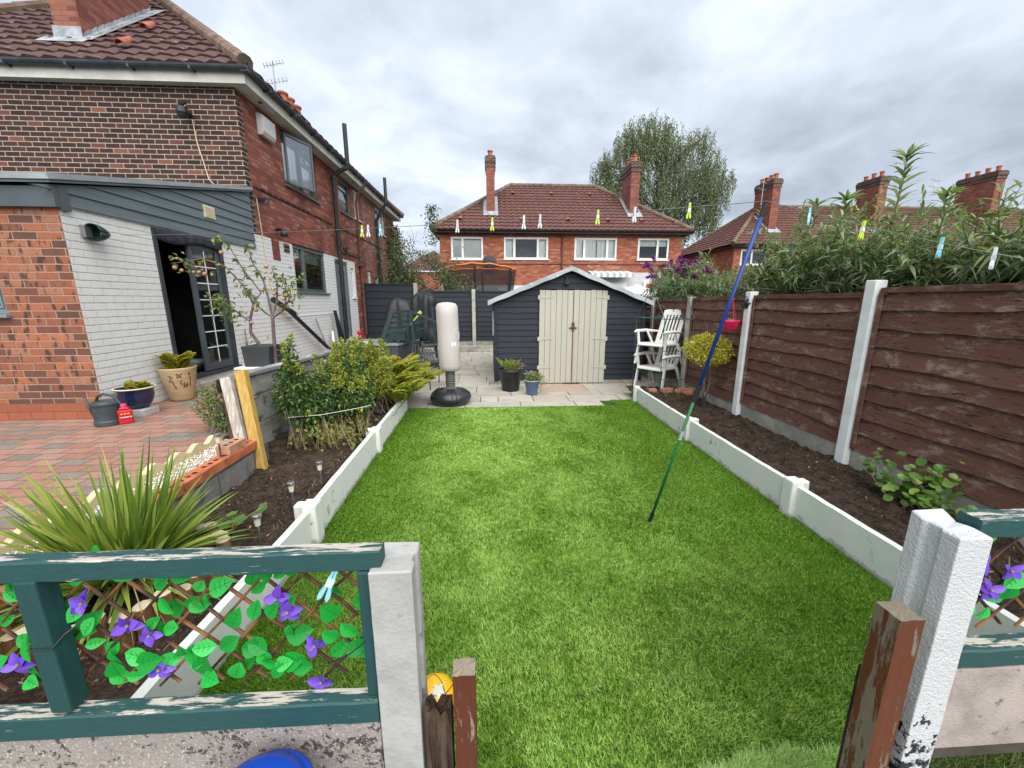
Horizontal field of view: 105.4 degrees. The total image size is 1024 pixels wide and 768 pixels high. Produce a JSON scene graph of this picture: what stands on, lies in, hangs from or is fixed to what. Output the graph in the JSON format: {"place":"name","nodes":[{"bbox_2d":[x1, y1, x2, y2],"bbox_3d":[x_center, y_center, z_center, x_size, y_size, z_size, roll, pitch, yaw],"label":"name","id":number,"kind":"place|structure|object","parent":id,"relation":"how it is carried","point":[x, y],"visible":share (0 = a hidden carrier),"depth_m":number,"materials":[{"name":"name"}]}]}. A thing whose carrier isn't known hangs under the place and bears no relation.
{"place":"outdoors","nodes":[
{"label":"outdoors","id":0,"kind":"place"},
{"bbox_2d":[6,439,229,553],"bbox_3d":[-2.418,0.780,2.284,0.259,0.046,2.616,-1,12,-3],"label":"white gravel","id":1,"kind":"structure","parent":0,"point":[198,457],"depth_m":2.98,"materials":[{"name":"white gravel"}]},
{"bbox_2d":[0,349,391,543],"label":"brick paving","id":2,"kind":"structure","parent":0,"point":[64,448],"depth_m":3.32,"materials":[{"name":"red brick"}]},
{"bbox_2d":[0,505,86,553],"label":"scalloped edging","id":3,"kind":"object","parent":2,"relation":"on","point":[10,541],"visible":0.19,"depth_m":2.00,"materials":[{"name":"yellow stone"}]},
{"bbox_2d":[83,393,122,426],"bbox_3d":[-4.082,0.246,3.921,0.236,0.328,0.220,5,13,24],"label":"watering can","id":4,"kind":"object","parent":2,"relation":"on","point":[103,412],"visible":0.88,"depth_m":3.86,"materials":[{"name":"plastic"}]},
{"bbox_2d":[82,463,167,509],"bbox_3d":[-2.602,0.686,2.651,0.045,0.136,0.600,-1,12,-3],"label":"scalloped edging","id":5,"kind":"object","parent":2,"relation":"on","point":[91,498],"visible":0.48,"depth_m":2.66,"materials":[{"name":"yellow stone"}]},
{"bbox_2d":[117,403,133,424],"bbox_3d":[-3.922,0.302,3.954,0.110,0.205,0.072,-11,16,-42],"label":"plant food bottle","id":6,"kind":"object","parent":2,"relation":"on","point":[125,414],"visible":1,"depth_m":3.94,"materials":[{"name":"red plastic"}]},
{"bbox_2d":[132,406,159,416],"bbox_3d":[-4.088,0.300,4.277,0.270,0.075,0.200,-1,12,-3],"label":"concrete block","id":7,"kind":"object","parent":2,"relation":"on","point":[147,411],"depth_m":4.21,"materials":[{"name":"grey concrete"}]},
{"bbox_2d":[111,380,155,409],"bbox_3d":[-4.104,0.111,4.256,0.358,0.304,0.358,-1,12,-3],"label":"bowl planter","id":8,"kind":"object","parent":7,"relation":"on","point":[133,395],"visible":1,"depth_m":4.19,"materials":[{"name":"blue ceramic"}]},
{"bbox_2d":[154,351,196,401],"bbox_3d":[-4.166,-0.105,4.886,0.423,0.617,0.406,-11,16,-42],"label":"patterned planter","id":9,"kind":"object","parent":2,"relation":"on","point":[177,373],"visible":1,"depth_m":4.79,"materials":[{"name":"ceramic"}]},
{"bbox_2d":[164,435,223,468],"bbox_3d":[-2.625,0.559,3.247,0.045,0.136,0.600,-1,12,-3],"label":"scalloped edging","id":10,"kind":"object","parent":2,"relation":"on","point":[195,448],"visible":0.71,"depth_m":3.20,"materials":[{"name":"yellow stone"}]},
{"bbox_2d":[0,0,403,420],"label":"brick house","id":11,"kind":"structure","parent":2,"relation":"on","point":[132,132],"depth_m":6.29,"materials":[{"name":"red brick"}]},
{"bbox_2d":[0,285,12,317],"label":"window","id":12,"kind":"structure","parent":11,"relation":"in","point":[3,310],"depth_m":3.89,"materials":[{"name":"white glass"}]},
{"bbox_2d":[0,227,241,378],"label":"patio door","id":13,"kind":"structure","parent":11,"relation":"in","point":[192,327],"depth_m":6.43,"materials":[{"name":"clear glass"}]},
{"bbox_2d":[279,130,320,204],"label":"window","id":14,"kind":"structure","parent":11,"relation":"in","point":[298,166],"depth_m":8.53,"materials":[{"name":"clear glass"}]},
{"bbox_2d":[292,244,330,294],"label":"window","id":15,"kind":"structure","parent":11,"relation":"in","point":[309,262],"depth_m":9.71,"materials":[{"name":"grey glass"}]},
{"bbox_2d":[334,260,352,337],"bbox_3d":[-4.783,-2.369,11.001,0.070,2.100,0.940,-1,12,-3],"label":"back door","id":16,"kind":"structure","parent":11,"relation":"in","point":[336,261],"depth_m":11.01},
{"bbox_2d":[337,177,353,219],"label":"window","id":17,"kind":"structure","parent":11,"relation":"in","point":[341,184],"depth_m":11.37,"materials":[{"name":"white glass"}]},
{"bbox_2d":[385,219,410,281],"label":"wall creeper","id":18,"kind":"object","parent":11,"relation":"attached to","point":[392,229],"depth_m":15.86,"materials":[{"name":"green plant"}]},
{"bbox_2d":[190,384,227,433],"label":"round shrub","id":19,"kind":"object","parent":2,"relation":"on","point":[218,415],"visible":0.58,"depth_m":3.65,"materials":[{"name":"green plant"}]},
{"bbox_2d":[270,297,330,349],"bbox_3d":[-4.440,-1.202,8.418,0.114,1.303,2.310,0,12,-2],"label":"black pole","id":20,"kind":"object","parent":2,"relation":"on","point":[292,312],"visible":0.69,"depth_m":8.14,"materials":[{"name":"plastic"}]},
{"bbox_2d":[333,310,345,342],"bbox_3d":[-4.472,-1.425,10.162,0.189,0.968,0.274,-1,12,-3],"label":"folded airer","id":21,"kind":"object","parent":2,"relation":"on","point":[339,329],"visible":0.69,"depth_m":10.11,"materials":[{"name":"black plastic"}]},
{"bbox_2d":[343,338,419,362],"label":"timber deck","id":22,"kind":"structure","parent":2,"relation":"on","point":[400,349],"depth_m":9.08,"materials":[{"name":"grey wood"}]},
{"bbox_2d":[380,310,424,342],"bbox_3d":[-2.494,-1.357,9.180,0.385,0.772,1.239,11,16,43],"label":"green bench","id":23,"kind":"object","parent":22,"relation":"on","point":[390,336],"visible":0.97,"depth_m":9.05,"materials":[{"name":"teal paint"}]},
{"bbox_2d":[383,298,415,337],"bbox_3d":[-2.968,-1.608,10.497,0.962,1.394,0.769,-1,12,-3],"label":"barbecue cover","id":24,"kind":"object","parent":2,"relation":"on","point":[397,304],"visible":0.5,"depth_m":10.16,"materials":[{"name":"black fabric"}]},
{"bbox_2d":[0,391,413,704],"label":"soil bed","id":25,"kind":"object","parent":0,"point":[100,689],"visible":0.19,"depth_m":2.83,"materials":[{"name":"brown soil"}]},
{"bbox_2d":[0,521,231,668],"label":"log edging","id":26,"kind":"object","parent":25,"relation":"on","point":[7,644],"visible":0.18,"depth_m":1.75,"materials":[{"name":"wood"}]},
{"bbox_2d":[0,437,263,656],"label":"sword leaf plant","id":27,"kind":"object","parent":25,"relation":"on","point":[139,518],"visible":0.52,"depth_m":1.83,"materials":[{"name":"plant"}]},
{"bbox_2d":[0,439,268,626],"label":"retaining wall","id":28,"kind":"structure","parent":25,"relation":"on","point":[229,471],"depth_m":2.94,"materials":[{"name":"brick"}]},
{"bbox_2d":[215,438,246,454],"bbox_3d":[-2.287,0.506,3.181,0.105,0.066,0.215,-1,12,-3],"label":"loose brick","id":29,"kind":"object","parent":28,"relation":"on","point":[230,446],"visible":1,"depth_m":3.14,"materials":[{"name":"orange brick"}]},
{"bbox_2d":[219,377,247,439],"bbox_3d":[-2.393,0.360,3.402,0.328,0.844,0.091,9,15,37],"label":"timber post","id":30,"kind":"object","parent":25,"relation":"on","point":[233,407],"visible":0.61,"depth_m":3.38,"materials":[{"name":"white wood"}]},
{"bbox_2d":[214,502,266,529],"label":"squash seedling","id":31,"kind":"object","parent":25,"relation":"on","point":[262,507],"visible":0.63,"depth_m":2.52,"materials":[{"name":"green plant"}]},
{"bbox_2d":[234,369,268,469],"bbox_3d":[-2.292,0.325,3.436,0.334,0.900,0.103,11,16,42],"label":"timber post","id":32,"kind":"object","parent":25,"relation":"on","point":[247,401],"visible":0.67,"depth_m":3.41,"materials":[{"name":"yellow wood"}]},
{"bbox_2d":[251,513,261,544],"bbox_3d":[-1.529,0.883,2.354,0.052,0.213,0.052,-1,12,-3],"label":"solar light","id":33,"kind":"object","parent":25,"relation":"on","point":[256,518],"visible":0.98,"depth_m":2.33,"materials":[{"name":"metal"}]},
{"bbox_2d":[216,341,368,442],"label":"panel wall","id":34,"kind":"structure","parent":25,"relation":"on","point":[270,418],"depth_m":4.04,"materials":[{"name":"concrete"}]},
{"bbox_2d":[234,365,258,370],"bbox_3d":[-3.079,-0.020,4.890,0.460,0.445,0.440,-1,12,-3],"label":"storage unit","id":35,"kind":"object","parent":34,"relation":"on","point":[242,368],"visible":0.13,"depth_m":4.63,"materials":[{"name":"white plastic"}]},
{"bbox_2d":[241,344,281,366],"bbox_3d":[-3.074,-0.358,4.819,0.329,0.243,0.300,-1,12,-3],"label":"square tub","id":36,"kind":"object","parent":35,"relation":"on","point":[255,355],"visible":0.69,"depth_m":4.68,"materials":[{"name":"grey plastic"}]},
{"bbox_2d":[168,231,312,363],"bbox_3d":[-3.169,-0.775,4.715,1.559,1.997,0.362,-1,12,-3],"label":"apple tree","id":37,"kind":"object","parent":36,"relation":"in","point":[227,306],"visible":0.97,"depth_m":4.62,"materials":[{"name":"green plant"}]},
{"bbox_2d":[270,332,345,449],"bbox_3d":[-2.105,0.022,4.086,0.617,1.167,0.844,-1,12,-3],"label":"leafy shrub","id":38,"kind":"object","parent":25,"relation":"on","point":[317,401],"visible":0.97,"depth_m":3.92,"materials":[{"name":"green plant"}]},
{"bbox_2d":[278,405,378,451],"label":"dry stalks","id":39,"kind":"object","parent":25,"relation":"on","point":[333,430],"visible":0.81,"depth_m":3.94,"materials":[{"name":"plant"}]},
{"bbox_2d":[310,335,375,436],"bbox_3d":[-1.947,-0.024,4.631,0.694,1.030,1.255,-3,12,-12],"label":"leafy shrub","id":40,"kind":"object","parent":25,"relation":"on","point":[357,391],"visible":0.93,"depth_m":4.36,"materials":[{"name":"green plant"}]},
{"bbox_2d":[347,338,397,414],"bbox_3d":[-1.917,-0.134,5.263,0.751,0.982,1.046,-1,12,-3],"label":"leafy shrub","id":41,"kind":"object","parent":25,"relation":"on","point":[377,364],"visible":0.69,"depth_m":5.12,"materials":[{"name":"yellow plant"}]},
{"bbox_2d":[376,354,445,403],"bbox_3d":[-1.677,-0.122,5.892,1.191,0.594,1.711,3,12,12],"label":"shrub","id":42,"kind":"object","parent":25,"relation":"on","point":[410,376],"visible":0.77,"depth_m":5.64,"materials":[{"name":"plant"}]},
{"bbox_2d":[409,251,440,290],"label":"distant house","id":43,"kind":"structure","parent":0,"point":[423,277],"depth_m":36.48,"materials":[{"name":"red brick"}]},
{"bbox_2d":[0,0,1023,271],"label":"sky","id":44,"kind":"structure","parent":0,"point":[818,95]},
{"bbox_2d":[407,351,660,408],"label":"patio","id":45,"kind":"structure","parent":0,"point":[471,378],"depth_m":7.25,"materials":[{"name":"stone"}]},
{"bbox_2d":[410,307,437,356],"bbox_3d":[-1.846,-1.024,9.088,0.589,1.526,0.821,6,14,27],"label":"timber handrail","id":46,"kind":"object","parent":45,"relation":"on","point":[432,320],"visible":0.59,"depth_m":8.86,"materials":[{"name":"teal paint"}]},
{"bbox_2d":[409,341,439,389],"bbox_3d":[-1.587,-0.380,7.679,0.647,0.852,0.660,11,16,41],"label":"metal garden chair","id":47,"kind":"object","parent":45,"relation":"on","point":[434,365],"visible":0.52,"depth_m":7.75,"materials":[{"name":"black metal"}]},
{"bbox_2d":[420,346,438,360],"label":"stone plinth","id":48,"kind":"structure","parent":45,"relation":"on","point":[432,349],"depth_m":10.28,"materials":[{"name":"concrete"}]},
{"bbox_2d":[411,291,437,346],"bbox_3d":[-2.359,-1.768,10.655,0.836,1.513,0.754,-1,12,-3],"label":"heater cover","id":49,"kind":"object","parent":48,"relation":"on","point":[423,302],"visible":0.66,"depth_m":10.36,"materials":[{"name":"black fabric"}]},
{"bbox_2d":[364,283,508,350],"bbox_3d":[-1.079,-2.189,13.015,7.400,2.270,0.130,-1,12,-3],"label":"black back fence","id":50,"kind":"object","parent":45,"relation":"on","point":[475,309],"visible":0.25,"depth_m":12.86,"materials":[{"name":"wood"}]},
{"bbox_2d":[430,302,470,406],"bbox_3d":[-1.005,-0.481,6.269,0.670,1.635,0.673,-1,12,-3],"label":"punch bag","id":51,"kind":"object","parent":45,"relation":"on","point":[450,394],"visible":0.99,"depth_m":6.12,"materials":[{"name":"white plastic"}]},
{"bbox_2d":[461,345,492,351],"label":"stone kerb","id":52,"kind":"structure","parent":45,"relation":"on","point":[476,348],"depth_m":12.90,"materials":[{"name":"stone"}]},
{"bbox_2d":[496,357,525,391],"bbox_3d":[-0.023,-0.198,7.295,0.491,0.656,0.482,12,17,44],"label":"black tub planter","id":53,"kind":"object","parent":45,"relation":"on","point":[510,371],"visible":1,"depth_m":7.20,"materials":[{"name":"plastic"}]},
{"bbox_2d":[524,371,548,395],"bbox_3d":[0.422,-0.028,6.949,0.424,0.466,0.316,8,14,33],"label":"blue planter","id":54,"kind":"object","parent":45,"relation":"on","point":[532,381],"visible":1,"depth_m":6.91,"materials":[{"name":"ceramic"}]},
{"bbox_2d":[488,266,653,384],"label":"garden shed","id":55,"kind":"structure","parent":45,"relation":"on","point":[571,325],"depth_m":7.70,"materials":[{"name":"grey wood"}]},
{"bbox_2d":[537,290,573,382],"bbox_3d":[0.845,-0.920,7.717,0.690,1.830,0.054,-1,12,-3],"label":"door","id":56,"kind":"structure","parent":55,"relation":"in","point":[555,306],"depth_m":7.69,"materials":[{"name":"beige paint"}]},
{"bbox_2d":[571,290,608,382],"bbox_3d":[1.549,-0.928,7.755,0.689,1.830,0.054,-1,12,-3],"label":"door","id":57,"kind":"structure","parent":55,"relation":"in","point":[590,306],"depth_m":7.73,"materials":[{"name":"beige paint"}]},
{"bbox_2d":[632,287,694,391],"bbox_3d":[2.640,-0.737,6.868,0.643,1.886,0.883,-1,12,-3],"label":"wire greenhouse frame","id":58,"kind":"object","parent":45,"relation":"on","point":[664,319],"visible":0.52,"depth_m":6.66,"materials":[{"name":"metal"}]},
{"bbox_2d":[431,150,694,298],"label":"semi detached house","id":59,"kind":"structure","parent":0,"point":[615,248],"depth_m":19.40,"materials":[{"name":"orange brick"}]},
{"bbox_2d":[451,237,482,259],"bbox_3d":[-2.183,-6.592,19.000,1.632,1.097,0.190,-1,12,-3],"label":"window","id":60,"kind":"structure","parent":59,"relation":"in","point":[472,249],"depth_m":19.06,"materials":[{"name":"white plastic"}]},
{"bbox_2d":[503,237,548,259],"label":"window","id":61,"kind":"structure","parent":59,"relation":"in","point":[515,248],"depth_m":19.27,"materials":[{"name":"white plastic"}]},
{"bbox_2d":[574,238,616,260],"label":"window","id":62,"kind":"structure","parent":59,"relation":"in","point":[605,249],"depth_m":19.43,"materials":[{"name":"white plastic"}]},
{"bbox_2d":[636,238,668,260],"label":"window","id":63,"kind":"structure","parent":59,"relation":"in","point":[658,247],"depth_m":19.55,"materials":[{"name":"white plastic"}]},
{"bbox_2d":[198,399,1023,767],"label":"lawn","id":64,"kind":"structure","parent":0,"point":[626,682],"depth_m":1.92,"materials":[{"name":"green plant"}]},
{"bbox_2d":[0,719,384,767],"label":"concrete board","id":65,"kind":"object","parent":64,"relation":"on","point":[358,745],"visible":0.42,"depth_m":0.98,"materials":[{"name":"grey concrete"}]},
{"bbox_2d":[0,542,384,741],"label":"green railing","id":66,"kind":"object","parent":65,"relation":"on","point":[67,710],"visible":0.97,"depth_m":0.93,"materials":[{"name":"teal paint"}]},
{"bbox_2d":[0,545,364,692],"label":"willow trellis","id":67,"kind":"object","parent":66,"relation":"attached to","point":[142,662],"visible":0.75,"depth_m":0.97,"materials":[{"name":"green plant"}]},
{"bbox_2d":[317,571,337,601],"bbox_3d":[-0.431,0.470,0.919,0.058,0.095,0.014,-2,12,-9],"label":"clothes peg","id":68,"kind":"object","parent":67,"relation":"attached to","point":[330,581],"visible":1,"depth_m":0.92,"materials":[{"name":"plastic"}]},
{"bbox_2d":[368,542,427,767],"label":"concrete post","id":69,"kind":"object","parent":64,"relation":"on","point":[395,589],"visible":0.88,"depth_m":0.96,"materials":[{"name":"white concrete"}]},
{"bbox_2d":[424,694,454,767],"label":"rotten post","id":70,"kind":"object","parent":64,"relation":"on","point":[439,732],"visible":1,"depth_m":1.01,"materials":[{"name":"brown wood"}]},
{"bbox_2d":[427,672,453,703],"bbox_3d":[-0.311,1.268,1.583,0.160,0.160,0.160,-1,12,-3],"label":"football","id":71,"kind":"object","parent":70,"relation":"on","point":[439,684],"visible":0.27,"depth_m":1.56,"materials":[{"name":"yellow plastic"}]},
{"bbox_2d":[551,600,813,737],"bbox_3d":[0.791,1.259,1.835,1.065,0.007,0.666,6,13,25],"label":"loose straw","id":72,"kind":"object","parent":64,"relation":"on","point":[689,653],"visible":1,"depth_m":1.73,"materials":[{"name":"green plant"}]},
{"bbox_2d":[648,201,768,522],"bbox_3d":[1.287,-0.018,2.651,0.540,2.243,0.035,5,13,21],"label":"line prop","id":73,"kind":"object","parent":64,"relation":"on","point":[730,301],"visible":1,"depth_m":2.57,"materials":[{"name":"blue plastic"}]},
{"bbox_2d":[163,201,1023,258],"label":"washing line","id":74,"kind":"object","parent":73,"relation":"attached to","point":[647,210],"visible":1,"depth_m":2.48,"materials":[{"name":"green plastic"}]},
{"bbox_2d":[935,237,944,258],"bbox_3d":[2.056,-0.655,1.874,0.030,0.098,0.014,-6,13,-25],"label":"clothes peg","id":75,"kind":"object","parent":74,"relation":"attached to","point":[939,249],"visible":1,"depth_m":1.87,"materials":[{"name":"blue plastic"}]},
{"bbox_2d":[988,247,997,269],"bbox_3d":[2.179,-0.568,1.766,0.030,0.098,0.014,-7,14,-31],"label":"clothes peg","id":76,"kind":"object","parent":74,"relation":"attached to","point":[992,259],"visible":1,"depth_m":1.76,"materials":[{"name":"white plastic"}]},
{"bbox_2d":[835,664,861,767],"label":"post infill","id":77,"kind":"object","parent":64,"relation":"on","point":[848,714],"visible":0.19,"depth_m":1.12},
{"bbox_2d":[839,601,925,767],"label":"wooden gate post","id":78,"kind":"object","parent":64,"relation":"on","point":[893,642],"visible":1,"depth_m":0.97,"materials":[{"name":"red paint"}]},
{"bbox_2d":[843,692,1023,767],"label":"rough grass","id":79,"kind":"structure","parent":64,"relation":"on","point":[985,761],"depth_m":1.41,"materials":[{"name":"green plant"}]},
{"bbox_2d":[888,509,992,767],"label":"concrete post","id":80,"kind":"object","parent":64,"relation":"on","point":[941,569],"visible":0.66,"depth_m":0.97,"materials":[{"name":"white paint"}]},
{"bbox_2d":[931,743,1023,757],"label":"sleeper","id":81,"kind":"object","parent":80,"relation":"attached to","point":[977,750],"depth_m":1.12,"materials":[{"name":"brown wood"}]},
{"bbox_2d":[934,665,1023,747],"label":"concrete board","id":82,"kind":"object","parent":80,"relation":"attached to","point":[984,706],"depth_m":1.04,"materials":[{"name":"beige concrete"}]},
{"bbox_2d":[955,508,1023,667],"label":"green railing","id":83,"kind":"object","parent":82,"relation":"on","point":[992,650],"visible":0.73,"depth_m":1.00,"materials":[{"name":"teal paint"}]},
{"bbox_2d":[972,537,1023,627],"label":"willow trellis","id":84,"kind":"object","parent":83,"relation":"attached to","point":[1011,589],"visible":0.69,"depth_m":1.02,"materials":[{"name":"green plant"}]},
{"bbox_3d":[0.988,1.392,1.281,0.600,0.020,0.255,-1,12,-3],"label":"grass mat","id":85,"kind":"object","parent":64,"relation":"on","visible":0},
{"bbox_2d":[698,737,840,767],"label":"turf offcut","id":86,"kind":"object","parent":85,"relation":"on","point":[800,758],"visible":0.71,"depth_m":1.39,"materials":[{"name":"green plant"}]},
{"bbox_2d":[624,385,1023,617],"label":"soil bed","id":87,"kind":"object","parent":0,"point":[841,489],"visible":0.6,"depth_m":3.49,"materials":[{"name":"brown soil"}]},
{"bbox_2d":[1,391,1023,699],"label":"bark chips","id":88,"kind":"object","parent":87,"relation":"on","point":[381,419],"visible":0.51,"depth_m":3.20,"materials":[{"name":"brown wood"}]},
{"bbox_2d":[633,334,681,387],"bbox_3d":[2.679,-0.422,7.030,0.827,0.960,0.638,-9,15,-36],"label":"plastic armchair","id":89,"kind":"object","parent":87,"relation":"on","point":[656,366],"visible":0.62,"depth_m":7.04,"materials":[{"name":"white plastic"}]},
{"bbox_2d":[634,309,683,366],"bbox_3d":[2.659,-0.832,6.942,0.827,0.960,0.638,-9,15,-36],"label":"plastic armchair","id":90,"kind":"object","parent":89,"relation":"on","point":[658,342],"visible":0.94,"depth_m":6.99,"materials":[{"name":"white plastic"}]},
{"bbox_2d":[682,331,734,405],"bbox_3d":[2.808,-0.204,5.630,0.708,1.102,0.735,-1,12,-3],"label":"golden standard tree","id":91,"kind":"object","parent":87,"relation":"on","point":[721,354],"visible":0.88,"depth_m":5.50,"materials":[{"name":"yellow plant"}]},
{"bbox_2d":[850,447,995,518],"bbox_3d":[3.015,0.711,2.930,0.437,0.461,0.790,3,12,13],"label":"camellia plant","id":92,"kind":"object","parent":87,"relation":"on","point":[921,494],"visible":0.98,"depth_m":2.86,"materials":[{"name":"green plant"}]},
{"bbox_2d":[680,165,1023,286],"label":"terraced house","id":93,"kind":"structure","parent":0,"point":[727,243],"depth_m":25.14,"materials":[{"name":"orange brick"}]},
{"bbox_2d":[740,249,765,265],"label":"window","id":94,"kind":"structure","parent":93,"relation":"in","point":[753,256],"depth_m":24.64,"materials":[{"name":"white plastic"}]},
{"label":"ground","id":95,"kind":"structure","parent":0,"visible":0},
{"bbox_2d":[131,400,407,697],"bbox_3d":[-1.468,0.828,3.462,0.161,0.360,5.180,-1,12,-4],"label":"lawn edging","id":96,"kind":"object","parent":95,"relation":"on","point":[313,518],"visible":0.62,"depth_m":2.51,"materials":[{"name":"white concrete"}]},
{"bbox_2d":[236,749,312,767],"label":"blue bin","id":97,"kind":"object","parent":95,"relation":"on","point":[283,758],"visible":1,"depth_m":0.91,"materials":[{"name":"plastic"}]},
{"bbox_2d":[370,203,485,290],"bbox_3d":[-3.056,-4.035,14.902,4.353,5.028,4.310,-1,12,-3],"label":"slender tree","id":98,"kind":"object","parent":95,"relation":"on","point":[406,276],"visible":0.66,"depth_m":13.91,"materials":[{"name":"green plant"}]},
{"bbox_2d":[452,658,477,767],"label":"wooden gate post","id":99,"kind":"object","parent":95,"relation":"on","point":[464,693],"visible":1,"depth_m":0.99,"materials":[{"name":"red paint"}]},
{"bbox_2d":[441,262,516,290],"bbox_3d":[-1.322,-3.239,15.824,3.016,3.056,2.430,-1,12,-3],"label":"trampoline","id":100,"kind":"object","parent":95,"relation":"on","point":[494,277],"visible":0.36,"depth_m":14.61,"materials":[{"name":"orange plastic"}]},
{"bbox_2d":[625,284,652,296],"bbox_3d":[4.593,-2.565,14.560,1.596,2.264,1.596,-6,13,-25],"label":"parasol","id":101,"kind":"object","parent":95,"relation":"on","point":[635,287],"visible":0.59,"depth_m":13.91,"materials":[{"name":"white fabric"}]},
{"bbox_2d":[588,108,737,249],"bbox_3d":[12.338,-13.652,32.610,12.415,16.457,5.240,-1,12,-3],"label":"birch tree","id":102,"kind":"object","parent":95,"relation":"on","point":[666,148],"visible":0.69,"depth_m":31.24,"materials":[{"name":"green plant"}]},
{"bbox_2d":[636,248,733,298],"bbox_3d":[3.873,-1.428,8.102,2.208,2.741,3.798,-1,12,-3],"label":"buddleia bush","id":103,"kind":"object","parent":95,"relation":"on","point":[668,280],"visible":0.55,"depth_m":7.98,"materials":[{"name":"green plant"}]},
{"bbox_2d":[674,257,766,333],"bbox_3d":[4.241,-0.886,6.492,2.711,2.353,2.816,-1,12,-3],"label":"buddleia bush","id":104,"kind":"object","parent":95,"relation":"on","point":[721,291],"visible":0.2,"depth_m":6.45,"materials":[{"name":"green plant"}]},
{"bbox_2d":[637,388,1023,635],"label":"lawn edging","id":105,"kind":"object","parent":95,"relation":"on","point":[874,553],"visible":0.56,"depth_m":2.89,"materials":[{"name":"white concrete"}]},
{"bbox_2d":[641,280,1023,546],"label":"brown garden fence","id":106,"kind":"object","parent":95,"relation":"on","point":[940,380],"visible":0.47,"depth_m":3.37,"materials":[{"name":"wood"}]},
{"bbox_2d":[723,299,739,330],"bbox_3d":[2.927,-0.952,5.213,0.222,0.462,0.239,-10,15,-39],"label":"hanging basket","id":107,"kind":"object","parent":106,"relation":"hanging from","point":[731,325],"visible":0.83,"depth_m":5.17,"materials":[{"name":"pink plastic"}]},
{"bbox_2d":[728,143,963,310],"bbox_3d":[4.245,-1.077,5.120,2.866,3.298,3.612,-8,15,-34],"label":"buddleia bush","id":108,"kind":"object","parent":95,"relation":"on","point":[790,267],"visible":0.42,"depth_m":4.68,"materials":[{"name":"green plant"}]},
{"bbox_2d":[797,180,1023,342],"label":"buddleia bush","id":109,"kind":"object","parent":95,"relation":"on","point":[951,265],"visible":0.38,"depth_m":3.32,"materials":[{"name":"green plant"}]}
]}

